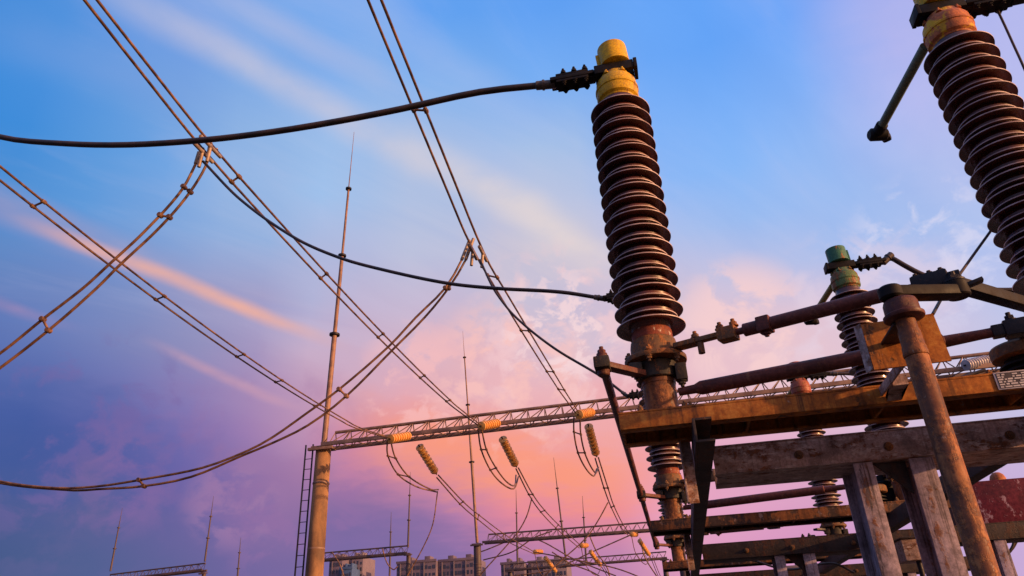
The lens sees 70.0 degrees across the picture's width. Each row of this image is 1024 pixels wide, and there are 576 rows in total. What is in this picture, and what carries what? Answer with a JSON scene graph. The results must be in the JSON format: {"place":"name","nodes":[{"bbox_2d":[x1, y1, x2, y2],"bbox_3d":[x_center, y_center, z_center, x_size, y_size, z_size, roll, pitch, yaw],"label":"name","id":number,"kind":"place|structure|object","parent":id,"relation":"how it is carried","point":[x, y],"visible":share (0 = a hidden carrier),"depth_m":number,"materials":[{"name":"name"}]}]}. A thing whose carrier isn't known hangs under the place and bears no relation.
{"place":"outdoors","nodes":[
{"label":"outdoors","id":0,"kind":"place"},
{"bbox_2d":[236,539,240,575],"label":"lightning rod","id":1,"kind":"object","parent":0,"point":[239,552],"visible":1,"depth_m":62.59,"materials":[{"name":"grey metal"}]},
{"bbox_2d":[321,136,353,441],"bbox_3d":[-5.751,-0.509,24.451,0.409,11.836,0.334,-8,-28,10],"label":"lightning rod","id":2,"kind":"object","parent":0,"point":[334,334],"visible":0.91,"depth_m":23.30,"materials":[{"name":"metal"}]},
{"bbox_2d":[329,554,348,575],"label":"apartment block","id":3,"kind":"structure","parent":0,"point":[334,566],"depth_m":355.97,"materials":[{"name":"beige concrete"}]},
{"bbox_2d":[389,525,391,575],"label":"lightning rod","id":4,"kind":"object","parent":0,"point":[390,552],"visible":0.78,"depth_m":74.89,"materials":[{"name":"grey metal"}]},
{"bbox_2d":[396,556,437,575],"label":"apartment block","id":5,"kind":"structure","parent":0,"point":[427,566],"depth_m":350.02,"materials":[{"name":"beige concrete"}]},
{"bbox_2d":[438,554,485,575],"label":"apartment block","id":6,"kind":"structure","parent":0,"point":[452,565],"depth_m":349.61,"materials":[{"name":"beige concrete"}]},
{"bbox_2d":[0,0,1023,575],"label":"sky","id":7,"kind":"structure","parent":0,"point":[762,112],"materials":[{"name":"blue"}]},
{"bbox_2d":[500,558,528,575],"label":"apartment block","id":8,"kind":"structure","parent":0,"point":[504,565],"depth_m":346.07,"materials":[{"name":"grey concrete"}]},
{"bbox_2d":[515,499,518,564],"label":"lightning rod","id":9,"kind":"object","parent":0,"point":[517,559],"visible":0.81,"depth_m":64.44,"materials":[{"name":"grey metal"}]},
{"bbox_2d":[483,531,551,560],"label":"dropper wire","id":10,"kind":"object","parent":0,"point":[515,549],"visible":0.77,"depth_m":40.74,"materials":[{"name":"black metal"}]},
{"bbox_2d":[481,537,615,575],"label":"dropper wire","id":11,"kind":"object","parent":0,"point":[557,550],"visible":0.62,"depth_m":42.08,"materials":[{"name":"grey metal"}]},
{"bbox_2d":[527,555,571,575],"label":"apartment block","id":12,"kind":"structure","parent":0,"point":[565,571],"depth_m":347.24,"materials":[{"name":"grey concrete"}]},
{"bbox_2d":[554,463,565,556],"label":"lightning rod","id":13,"kind":"object","parent":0,"point":[561,520],"visible":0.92,"depth_m":44.86,"materials":[{"name":"grey metal"}]},
{"bbox_2d":[512,535,629,575],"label":"dropper wire","id":14,"kind":"object","parent":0,"point":[573,560],"visible":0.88,"depth_m":47.38,"materials":[{"name":"grey metal"}]},
{"bbox_2d":[552,552,598,575],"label":"dropper wire","id":15,"kind":"object","parent":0,"point":[575,565],"visible":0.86,"depth_m":43.44,"materials":[{"name":"grey metal"}]},
{"bbox_2d":[544,502,607,575],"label":"dropper wire","id":16,"kind":"object","parent":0,"point":[580,543],"visible":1,"depth_m":24.84,"materials":[{"name":"black metal"}]},
{"bbox_2d":[582,496,586,562],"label":"lightning rod","id":17,"kind":"object","parent":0,"point":[583,517],"visible":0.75,"depth_m":67.47,"materials":[{"name":"grey metal"}]},
{"bbox_2d":[590,537,609,575],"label":"dropper wire","id":18,"kind":"object","parent":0,"point":[599,555],"visible":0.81,"depth_m":43.42,"materials":[{"name":"grey metal"}]},
{"bbox_2d":[640,537,656,575],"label":"dropper wire","id":19,"kind":"object","parent":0,"point":[647,561],"visible":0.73,"depth_m":42.66,"materials":[{"name":"grey metal"}]},
{"bbox_2d":[787,564,798,567],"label":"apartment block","id":20,"kind":"structure","parent":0,"point":[793,566],"depth_m":374.16,"materials":[{"name":"grey concrete"}]},
{"bbox_2d":[753,561,854,573],"bbox_3d":[2.437,2.335,6.136,0.798,0.170,0.018,-8,-28,10],"label":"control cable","id":21,"kind":"object","parent":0,"point":[818,564],"visible":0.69,"depth_m":6.11,"materials":[{"name":"black rubber"}]},
{"bbox_2d":[1009,543,1015,552],"bbox_3d":[3.992,2.039,5.908,0.226,0.233,0.024,-8,-28,10],"label":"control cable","id":22,"kind":"object","parent":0,"point":[1012,547],"visible":0.12,"depth_m":5.87,"materials":[{"name":"black rubber"}]},
{"label":"ground","id":23,"kind":"structure","parent":0,"visible":0},
{"bbox_2d":[109,562,207,575],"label":"line gantry","id":24,"kind":"object","parent":23,"relation":"on","point":[186,571],"visible":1,"depth_m":45.41,"materials":[{"name":"grey metal"}]},
{"bbox_2d":[110,512,121,570],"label":"lightning rod","id":25,"kind":"object","parent":24,"relation":"on","point":[118,527],"visible":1,"depth_m":47.54,"materials":[{"name":"grey metal"}]},
{"bbox_2d":[204,496,213,561],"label":"lightning rod","id":26,"kind":"object","parent":24,"relation":"on","point":[207,537],"visible":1,"depth_m":45.61,"materials":[{"name":"grey metal"}]},
{"bbox_2d":[294,444,313,575],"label":"pole ladder","id":27,"kind":"object","parent":23,"relation":"on","point":[308,500],"visible":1,"depth_m":20.88,"materials":[{"name":"metal"}]},
{"bbox_2d":[339,563,359,575],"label":"apartment block","id":28,"kind":"structure","parent":23,"relation":"on","point":[351,569],"depth_m":352.29,"materials":[{"name":"grey concrete"}]},
{"bbox_2d":[349,552,374,575],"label":"apartment block","id":29,"kind":"structure","parent":23,"relation":"on","point":[365,567],"depth_m":364.86,"materials":[{"name":"beige concrete"}]},
{"bbox_2d":[324,545,411,575],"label":"line gantry","id":30,"kind":"object","parent":23,"relation":"on","point":[388,554],"visible":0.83,"depth_m":42.83,"materials":[{"name":"grey metal"}]},
{"bbox_2d":[332,552,343,575],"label":"dropper wire","id":31,"kind":"object","parent":30,"relation":"hanging from","point":[339,563],"visible":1,"depth_m":42.46,"materials":[{"name":"grey metal"}]},
{"bbox_2d":[382,549,397,569],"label":"dropper wire","id":32,"kind":"object","parent":30,"relation":"hanging from","point":[386,561],"visible":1,"depth_m":41.93,"materials":[{"name":"grey metal"}]},
{"bbox_2d":[407,472,410,546],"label":"lightning rod","id":33,"kind":"object","parent":30,"relation":"on","point":[409,519],"visible":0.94,"depth_m":43.19,"materials":[{"name":"grey metal"}]},
{"bbox_2d":[470,522,685,575],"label":"line gantry","id":34,"kind":"object","parent":23,"relation":"on","point":[477,561],"visible":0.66,"depth_m":39.45,"materials":[{"name":"grey metal"}]},
{"bbox_2d":[463,340,478,542],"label":"lightning rod","id":35,"kind":"object","parent":34,"relation":"on","point":[471,461],"visible":0.96,"depth_m":41.90,"materials":[{"name":"metal"}]},
{"bbox_2d":[533,549,542,553],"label":"insulator string","id":36,"kind":"object","parent":34,"relation":"attached to","point":[538,550],"visible":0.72,"depth_m":39.12,"materials":[{"name":"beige ceramic"}]},
{"bbox_2d":[436,475,535,554],"bbox_3d":[-0.844,9.893,30.552,0.742,0.511,19.013,-7,-28,8],"label":"twin conductor","id":37,"kind":"object","parent":36,"relation":"attached to","point":[463,501],"visible":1,"depth_m":28.68,"materials":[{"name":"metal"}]},
{"bbox_2d":[534,551,636,575],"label":"dropper wire","id":38,"kind":"object","parent":37,"relation":"hanging from","point":[586,562],"visible":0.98,"depth_m":37.75,"materials":[{"name":"grey metal"}]},
{"bbox_2d":[579,543,588,547],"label":"insulator string","id":39,"kind":"object","parent":34,"relation":"attached to","point":[584,545],"visible":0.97,"depth_m":38.74,"materials":[{"name":"beige ceramic"}]},
{"bbox_2d":[515,467,580,547],"bbox_3d":[1.621,9.446,30.181,0.622,0.540,19.015,-7,-27,8],"label":"twin conductor","id":40,"kind":"object","parent":39,"relation":"attached to","point":[529,494],"visible":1,"depth_m":27.16,"materials":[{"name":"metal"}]},
{"bbox_2d":[479,497,531,575],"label":"dropper wire","id":41,"kind":"object","parent":40,"relation":"hanging from","point":[510,540],"visible":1,"depth_m":25.36,"materials":[{"name":"black metal"}]},
{"bbox_2d":[581,547,601,574],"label":"jumper loop","id":42,"kind":"object","parent":39,"relation":"hanging from","point":[586,566],"visible":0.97,"depth_m":38.61,"materials":[{"name":"metal"}]},
{"bbox_2d":[629,532,637,536],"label":"insulator string","id":43,"kind":"object","parent":34,"relation":"attached to","point":[634,534],"visible":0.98,"depth_m":38.36,"materials":[{"name":"beige ceramic"}]},
{"bbox_2d":[594,457,631,535],"bbox_3d":[4.243,9.012,29.770,0.325,0.724,19.007,-7,-28,9],"label":"twin conductor","id":44,"kind":"object","parent":43,"relation":"attached to","point":[607,487],"visible":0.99,"depth_m":25.58,"materials":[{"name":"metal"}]},
{"bbox_2d":[631,535,649,564],"bbox_3d":[6.880,13.984,38.943,0.094,1.376,2.636,-17,-30,25],"label":"jumper loop","id":45,"kind":"object","parent":43,"relation":"hanging from","point":[636,554],"visible":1,"depth_m":38.29,"materials":[{"name":"metal"}]},
{"bbox_2d":[637,539,650,555],"bbox_3d":[7.167,14.049,39.585,0.260,0.820,1.302,-18,-31,28],"label":"insulator string","id":46,"kind":"object","parent":34,"relation":"attached to","point":[643,546],"visible":1,"depth_m":39.46,"materials":[{"name":"beige ceramic"}]},
{"bbox_2d":[650,556,659,574],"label":"conductor","id":47,"kind":"object","parent":46,"relation":"hanging from","point":[655,564],"visible":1,"depth_m":41.22,"materials":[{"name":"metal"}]},
{"bbox_2d":[505,551,668,575],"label":"line gantry","id":48,"kind":"object","parent":23,"relation":"on","point":[510,571],"visible":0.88,"depth_m":50.63,"materials":[{"name":"grey metal"}]},
{"bbox_2d":[305,352,999,575],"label":"line gantry","id":49,"kind":"object","parent":23,"relation":"on","point":[317,533],"visible":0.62,"depth_m":20.58,"materials":[{"name":"metal"}]},
{"bbox_2d":[387,432,411,443],"bbox_3d":[-3.121,4.166,20.349,0.256,0.515,1.072,-15,-29,22],"label":"insulator string","id":50,"kind":"object","parent":49,"relation":"attached to","point":[399,437],"visible":0.99,"depth_m":20.21,"materials":[{"name":"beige ceramic"}]},
{"bbox_2d":[0,165,389,437],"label":"twin conductor","id":51,"kind":"object","parent":50,"relation":"attached to","point":[33,206],"visible":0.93,"depth_m":11.75,"materials":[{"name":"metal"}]},
{"bbox_2d":[386,439,438,492],"bbox_3d":[-2.989,5.197,21.001,0.627,0.972,2.969,-13,-29,19],"label":"jumper loop","id":52,"kind":"object","parent":50,"relation":"hanging from","point":[409,476],"visible":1,"depth_m":20.87,"materials":[{"name":"metal"}]},
{"bbox_2d":[407,491,437,575],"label":"dropper wire","id":53,"kind":"object","parent":52,"relation":"hanging from","point":[428,535],"visible":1,"depth_m":21.53,"materials":[{"name":"black metal"}]},
{"bbox_2d":[416,444,437,474],"bbox_3d":[-2.506,5.097,21.754,0.256,0.718,1.232,-12,-29,17],"label":"insulator string","id":54,"kind":"object","parent":49,"relation":"hanging from","point":[426,458],"visible":1,"depth_m":21.64,"materials":[{"name":"beige ceramic"}]},
{"bbox_2d":[477,419,500,430],"bbox_3d":[-0.604,3.736,19.954,0.256,0.523,1.085,-16,-30,24],"label":"insulator string","id":55,"kind":"object","parent":49,"relation":"attached to","point":[490,424],"visible":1,"depth_m":19.81,"materials":[{"name":"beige ceramic"}]},
{"bbox_2d":[83,0,480,425],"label":"twin conductor","id":56,"kind":"object","parent":55,"relation":"attached to","point":[207,154],"visible":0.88,"depth_m":9.28,"materials":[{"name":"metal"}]},
{"bbox_2d":[0,147,207,369],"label":"twin dropper","id":57,"kind":"object","parent":56,"relation":"hanging from","point":[160,215],"visible":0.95,"depth_m":8.59,"materials":[{"name":"metal"}]},
{"bbox_2d":[477,428,518,489],"bbox_3d":[-0.393,4.901,20.489,0.318,1.224,2.964,-12,-29,17],"label":"jumper loop","id":58,"kind":"object","parent":55,"relation":"hanging from","point":[490,469],"visible":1,"depth_m":20.08,"materials":[{"name":"metal"}]},
{"bbox_2d":[499,436,518,467],"bbox_3d":[-0.079,4.775,21.326,0.256,0.715,1.229,-12,-28,17],"label":"insulator string","id":59,"kind":"object","parent":49,"relation":"hanging from","point":[508,451],"visible":1,"depth_m":21.20,"materials":[{"name":"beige ceramic"}]},
{"bbox_2d":[574,408,594,418],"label":"insulator string","id":60,"kind":"object","parent":49,"relation":"attached to","point":[586,413],"visible":0.98,"depth_m":19.27,"materials":[{"name":"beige ceramic"}]},
{"bbox_2d":[366,0,578,413],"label":"twin conductor","id":61,"kind":"object","parent":60,"relation":"attached to","point":[425,110],"visible":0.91,"depth_m":9.24,"materials":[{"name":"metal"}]},
{"bbox_2d":[0,238,474,491],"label":"twin dropper","id":62,"kind":"object","parent":61,"relation":"hanging from","point":[446,288],"visible":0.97,"depth_m":9.99,"materials":[{"name":"metal"}]},
{"bbox_2d":[573,415,598,476],"bbox_3d":[1.997,4.462,20.124,0.362,1.131,2.926,-9,-28,11],"label":"jumper loop","id":63,"kind":"object","parent":60,"relation":"hanging from","point":[584,452],"visible":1,"depth_m":19.72,"materials":[{"name":"metal"}]},
{"bbox_2d":[584,423,599,456],"bbox_3d":[2.305,4.359,20.956,0.256,0.738,1.220,-9,-28,12],"label":"insulator string","id":64,"kind":"object","parent":49,"relation":"hanging from","point":[592,439],"visible":1,"depth_m":20.82,"materials":[{"name":"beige ceramic"}]},
{"bbox_2d":[961,355,990,370],"bbox_3d":[11.525,1.859,18.140,0.865,0.431,0.280,5,-28,-15],"label":"insulator string","id":65,"kind":"object","parent":49,"relation":"attached to","point":[970,364],"visible":0.98,"depth_m":18.02,"materials":[{"name":"ceramic"}]},
{"bbox_2d":[699,556,970,575],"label":"support frame","id":66,"kind":"object","parent":23,"relation":"on","point":[906,569],"visible":0.39,"depth_m":7.58,"materials":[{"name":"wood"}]},
{"bbox_2d":[702,520,1023,575],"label":"support frame","id":67,"kind":"object","parent":23,"relation":"on","point":[802,553],"visible":0.77,"depth_m":5.56,"materials":[{"name":"wood"}]},
{"bbox_2d":[893,536,925,575],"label":"junction box","id":68,"kind":"object","parent":67,"relation":"attached to","point":[907,550],"visible":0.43,"depth_m":5.20,"materials":[{"name":"metal"}]},
{"bbox_2d":[949,472,1023,525],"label":"mechanism box","id":69,"kind":"object","parent":67,"relation":"on","point":[999,496],"visible":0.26,"depth_m":5.50,"materials":[{"name":"red metal"}]},
{"bbox_2d":[713,416,1023,575],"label":"support frame","id":70,"kind":"object","parent":23,"relation":"on","point":[904,458],"visible":0.93,"depth_m":2.90,"materials":[{"name":"wood"}]},
{"bbox_2d":[690,416,715,575],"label":"cross rail","id":71,"kind":"object","parent":70,"relation":"on","point":[702,445],"visible":1,"depth_m":3.15,"materials":[{"name":"brown metal"}]},
{"bbox_2d":[818,464,1006,573],"bbox_3d":[2.556,1.614,4.975,0.071,0.090,5.810,-8,-28,10],"label":"cross rail","id":72,"kind":"object","parent":70,"relation":"on","point":[898,517],"visible":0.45,"depth_m":4.58,"materials":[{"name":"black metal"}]},
{"bbox_2d":[662,554,861,575],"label":"base beam","id":73,"kind":"structure","parent":72,"relation":"attached to","point":[673,566],"depth_m":7.30,"materials":[{"name":"brown metal"}]},
{"bbox_2d":[626,389,690,561],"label":"insulator column","id":74,"kind":"structure","parent":73,"relation":"on","point":[675,544],"depth_m":7.42,"materials":[{"name":"brown ceramic"}]},
{"bbox_2d":[479,259,628,397],"bbox_3d":[0.391,0.407,9.263,2.033,2.476,0.189,-19,-31,29],"label":"dropper cable","id":75,"kind":"object","parent":74,"relation":"attached to","point":[623,393],"visible":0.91,"depth_m":9.16,"materials":[{"name":"black rubber"}]},
{"bbox_2d":[704,527,779,535],"bbox_3d":[2.178,2.350,7.154,0.948,0.120,0.062,-22,-33,33],"label":"linkage rod","id":76,"kind":"object","parent":74,"relation":"attached to","point":[718,533],"visible":0.23,"depth_m":7.12,"materials":[{"name":"paint"}]},
{"bbox_2d":[786,361,848,534],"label":"insulator column","id":77,"kind":"structure","parent":73,"relation":"on","point":[801,384],"depth_m":7.39,"materials":[{"name":"brown ceramic"}]},
{"bbox_2d":[827,368,985,375],"bbox_3d":[4.168,0.955,7.727,1.542,0.339,0.058,-8,-28,10],"label":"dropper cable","id":78,"kind":"object","parent":77,"relation":"attached to","point":[832,373],"visible":0.35,"depth_m":7.86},
{"bbox_2d":[650,500,950,570],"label":"base beam","id":79,"kind":"structure","parent":72,"relation":"on","point":[777,518],"depth_m":4.99,"materials":[{"name":"brown metal"}]},
{"bbox_2d":[603,289,689,519],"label":"insulator column","id":80,"kind":"structure","parent":79,"relation":"on","point":[669,489],"depth_m":5.22,"materials":[{"name":"brown ceramic"}]},
{"bbox_2d":[202,160,605,301],"bbox_3d":[-1.493,-0.710,7.519,4.826,3.034,0.128,-13,-29,19],"label":"dropper cable","id":81,"kind":"object","parent":80,"relation":"attached to","point":[598,297],"visible":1,"depth_m":6.93,"materials":[{"name":"black rubber"}]},
{"bbox_2d":[711,469,714,481],"bbox_3d":[1.628,1.214,4.893,0.948,0.120,0.062,-22,-33,33],"label":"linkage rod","id":82,"kind":"object","parent":80,"relation":"attached to","point":[712,478],"visible":0.08,"depth_m":5.04,"materials":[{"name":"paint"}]},
{"bbox_2d":[683,484,844,509],"bbox_3d":[1.769,1.383,4.921,1.250,0.090,0.055,-15,-30,22],"label":"coupling tube","id":83,"kind":"object","parent":80,"relation":"attached to","point":[776,495],"visible":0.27,"depth_m":4.90,"materials":[{"name":"paint"}]},
{"bbox_2d":[804,245,908,500],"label":"insulator column","id":84,"kind":"structure","parent":79,"relation":"on","point":[840,265],"depth_m":5.50,"materials":[{"name":"brown ceramic"}]},
{"bbox_2d":[882,252,1012,291],"bbox_3d":[3.622,-0.165,5.456,1.562,0.465,0.064,-8,-28,10],"label":"dropper cable","id":85,"kind":"object","parent":84,"relation":"attached to","point":[888,256],"visible":0.49,"depth_m":5.60,"materials":[{"name":"black metal"}]},
{"bbox_2d":[878,484,887,501],"bbox_3d":[2.359,1.362,4.888,0.390,0.170,0.207,21,-35,-38],"label":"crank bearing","id":86,"kind":"object","parent":79,"relation":"on","point":[883,488],"visible":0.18,"depth_m":4.87,"materials":[{"name":"metal"}]},
{"bbox_2d":[618,369,1023,503],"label":"base beam","id":87,"kind":"structure","parent":72,"relation":"attached to","point":[988,391],"depth_m":2.77,"materials":[{"name":"metal"}]},
{"bbox_2d":[550,39,696,410],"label":"insulator column","id":88,"kind":"structure","parent":87,"relation":"on","point":[646,290],"depth_m":3.19,"materials":[{"name":"brown ceramic"}]},
{"bbox_2d":[0,79,555,147],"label":"dropper cable","id":89,"kind":"object","parent":88,"relation":"attached to","point":[543,84],"visible":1,"depth_m":4.00,"materials":[{"name":"black rubber"}]},
{"bbox_2d":[593,355,659,546],"bbox_3d":[0.909,1.460,5.112,0.060,0.046,5.405,-8,-28,10],"label":"coupling rod","id":90,"kind":"object","parent":88,"relation":"attached to","point":[601,361],"visible":0.92,"depth_m":3.42,"materials":[{"name":"paint"}]},
{"bbox_2d":[691,267,961,353],"bbox_3d":[1.079,0.077,2.631,0.948,0.120,0.062,-22,-33,33],"label":"linkage rod","id":91,"kind":"object","parent":88,"relation":"attached to","point":[766,325],"visible":0.87,"depth_m":2.63,"materials":[{"name":"paint"}]},
{"bbox_2d":[678,312,1023,395],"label":"coupling tube","id":92,"kind":"object","parent":88,"relation":"attached to","point":[1010,326],"visible":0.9,"depth_m":2.68,"materials":[{"name":"paint"}]},
{"bbox_2d":[867,0,1023,294],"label":"insulator column","id":93,"kind":"structure","parent":87,"relation":"on","point":[980,100],"depth_m":3.12,"materials":[{"name":"brown ceramic"}]},
{"bbox_2d":[931,10,1023,314],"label":"earthing wire","id":94,"kind":"object","parent":93,"relation":"attached to","point":[937,305],"visible":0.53,"depth_m":3.04,"materials":[{"name":"black metal"}]},
{"bbox_2d":[1011,0,1023,5],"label":"busbar","id":95,"kind":"object","parent":93,"relation":"attached to","point":[1015,2],"visible":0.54,"depth_m":3.40,"materials":[{"name":"metal"}]},
{"bbox_2d":[988,337,1023,371],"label":"crank bearing","id":96,"kind":"object","parent":87,"relation":"on","point":[1007,355],"visible":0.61,"depth_m":2.64,"materials":[{"name":"metal"}]},
{"bbox_2d":[876,475,894,514],"bbox_3d":[2.632,1.414,5.040,0.284,0.380,0.281,-8,-28,10],"label":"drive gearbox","id":97,"kind":"object","parent":72,"relation":"on","point":[889,494],"visible":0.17,"depth_m":5.04,"materials":[{"name":"black metal"}]},
{"bbox_2d":[877,271,1000,575],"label":"operating shaft","id":98,"kind":"object","parent":23,"relation":"on","point":[903,310],"visible":0.98,"depth_m":2.09,"materials":[{"name":"paint"}]},
{"bbox_2d":[854,313,951,400],"bbox_3d":[1.287,0.217,2.448,0.250,0.180,0.502,-8,-28,10],"label":"bearing bracket","id":99,"kind":"object","parent":98,"relation":"attached to","point":[879,344],"visible":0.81,"depth_m":2.38,"materials":[{"name":"brown metal"}]},
{"bbox_2d":[966,278,1023,311],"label":"drive link","id":100,"kind":"object","parent":98,"relation":"attached to","point":[996,296],"visible":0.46,"depth_m":2.46,"materials":[{"name":"grey metal"}]},
{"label":"conductor","id":101,"kind":"object","parent":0,"visible":0},
{"bbox_2d":[543,556,556,572],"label":"insulator string","id":102,"kind":"object","parent":101,"relation":"attached to","point":[549,562],"visible":0.92,"depth_m":40.12,"materials":[{"name":"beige ceramic"}]},
{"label":"conductor","id":103,"kind":"object","parent":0,"visible":0},
{"bbox_2d":[588,550,601,566],"bbox_3d":[4.559,14.736,39.873,0.260,0.820,1.302,-18,-31,28],"label":"insulator string","id":104,"kind":"object","parent":103,"relation":"attached to","point":[593,556],"visible":0.91,"depth_m":39.74,"materials":[{"name":"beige ceramic"}]}
]}

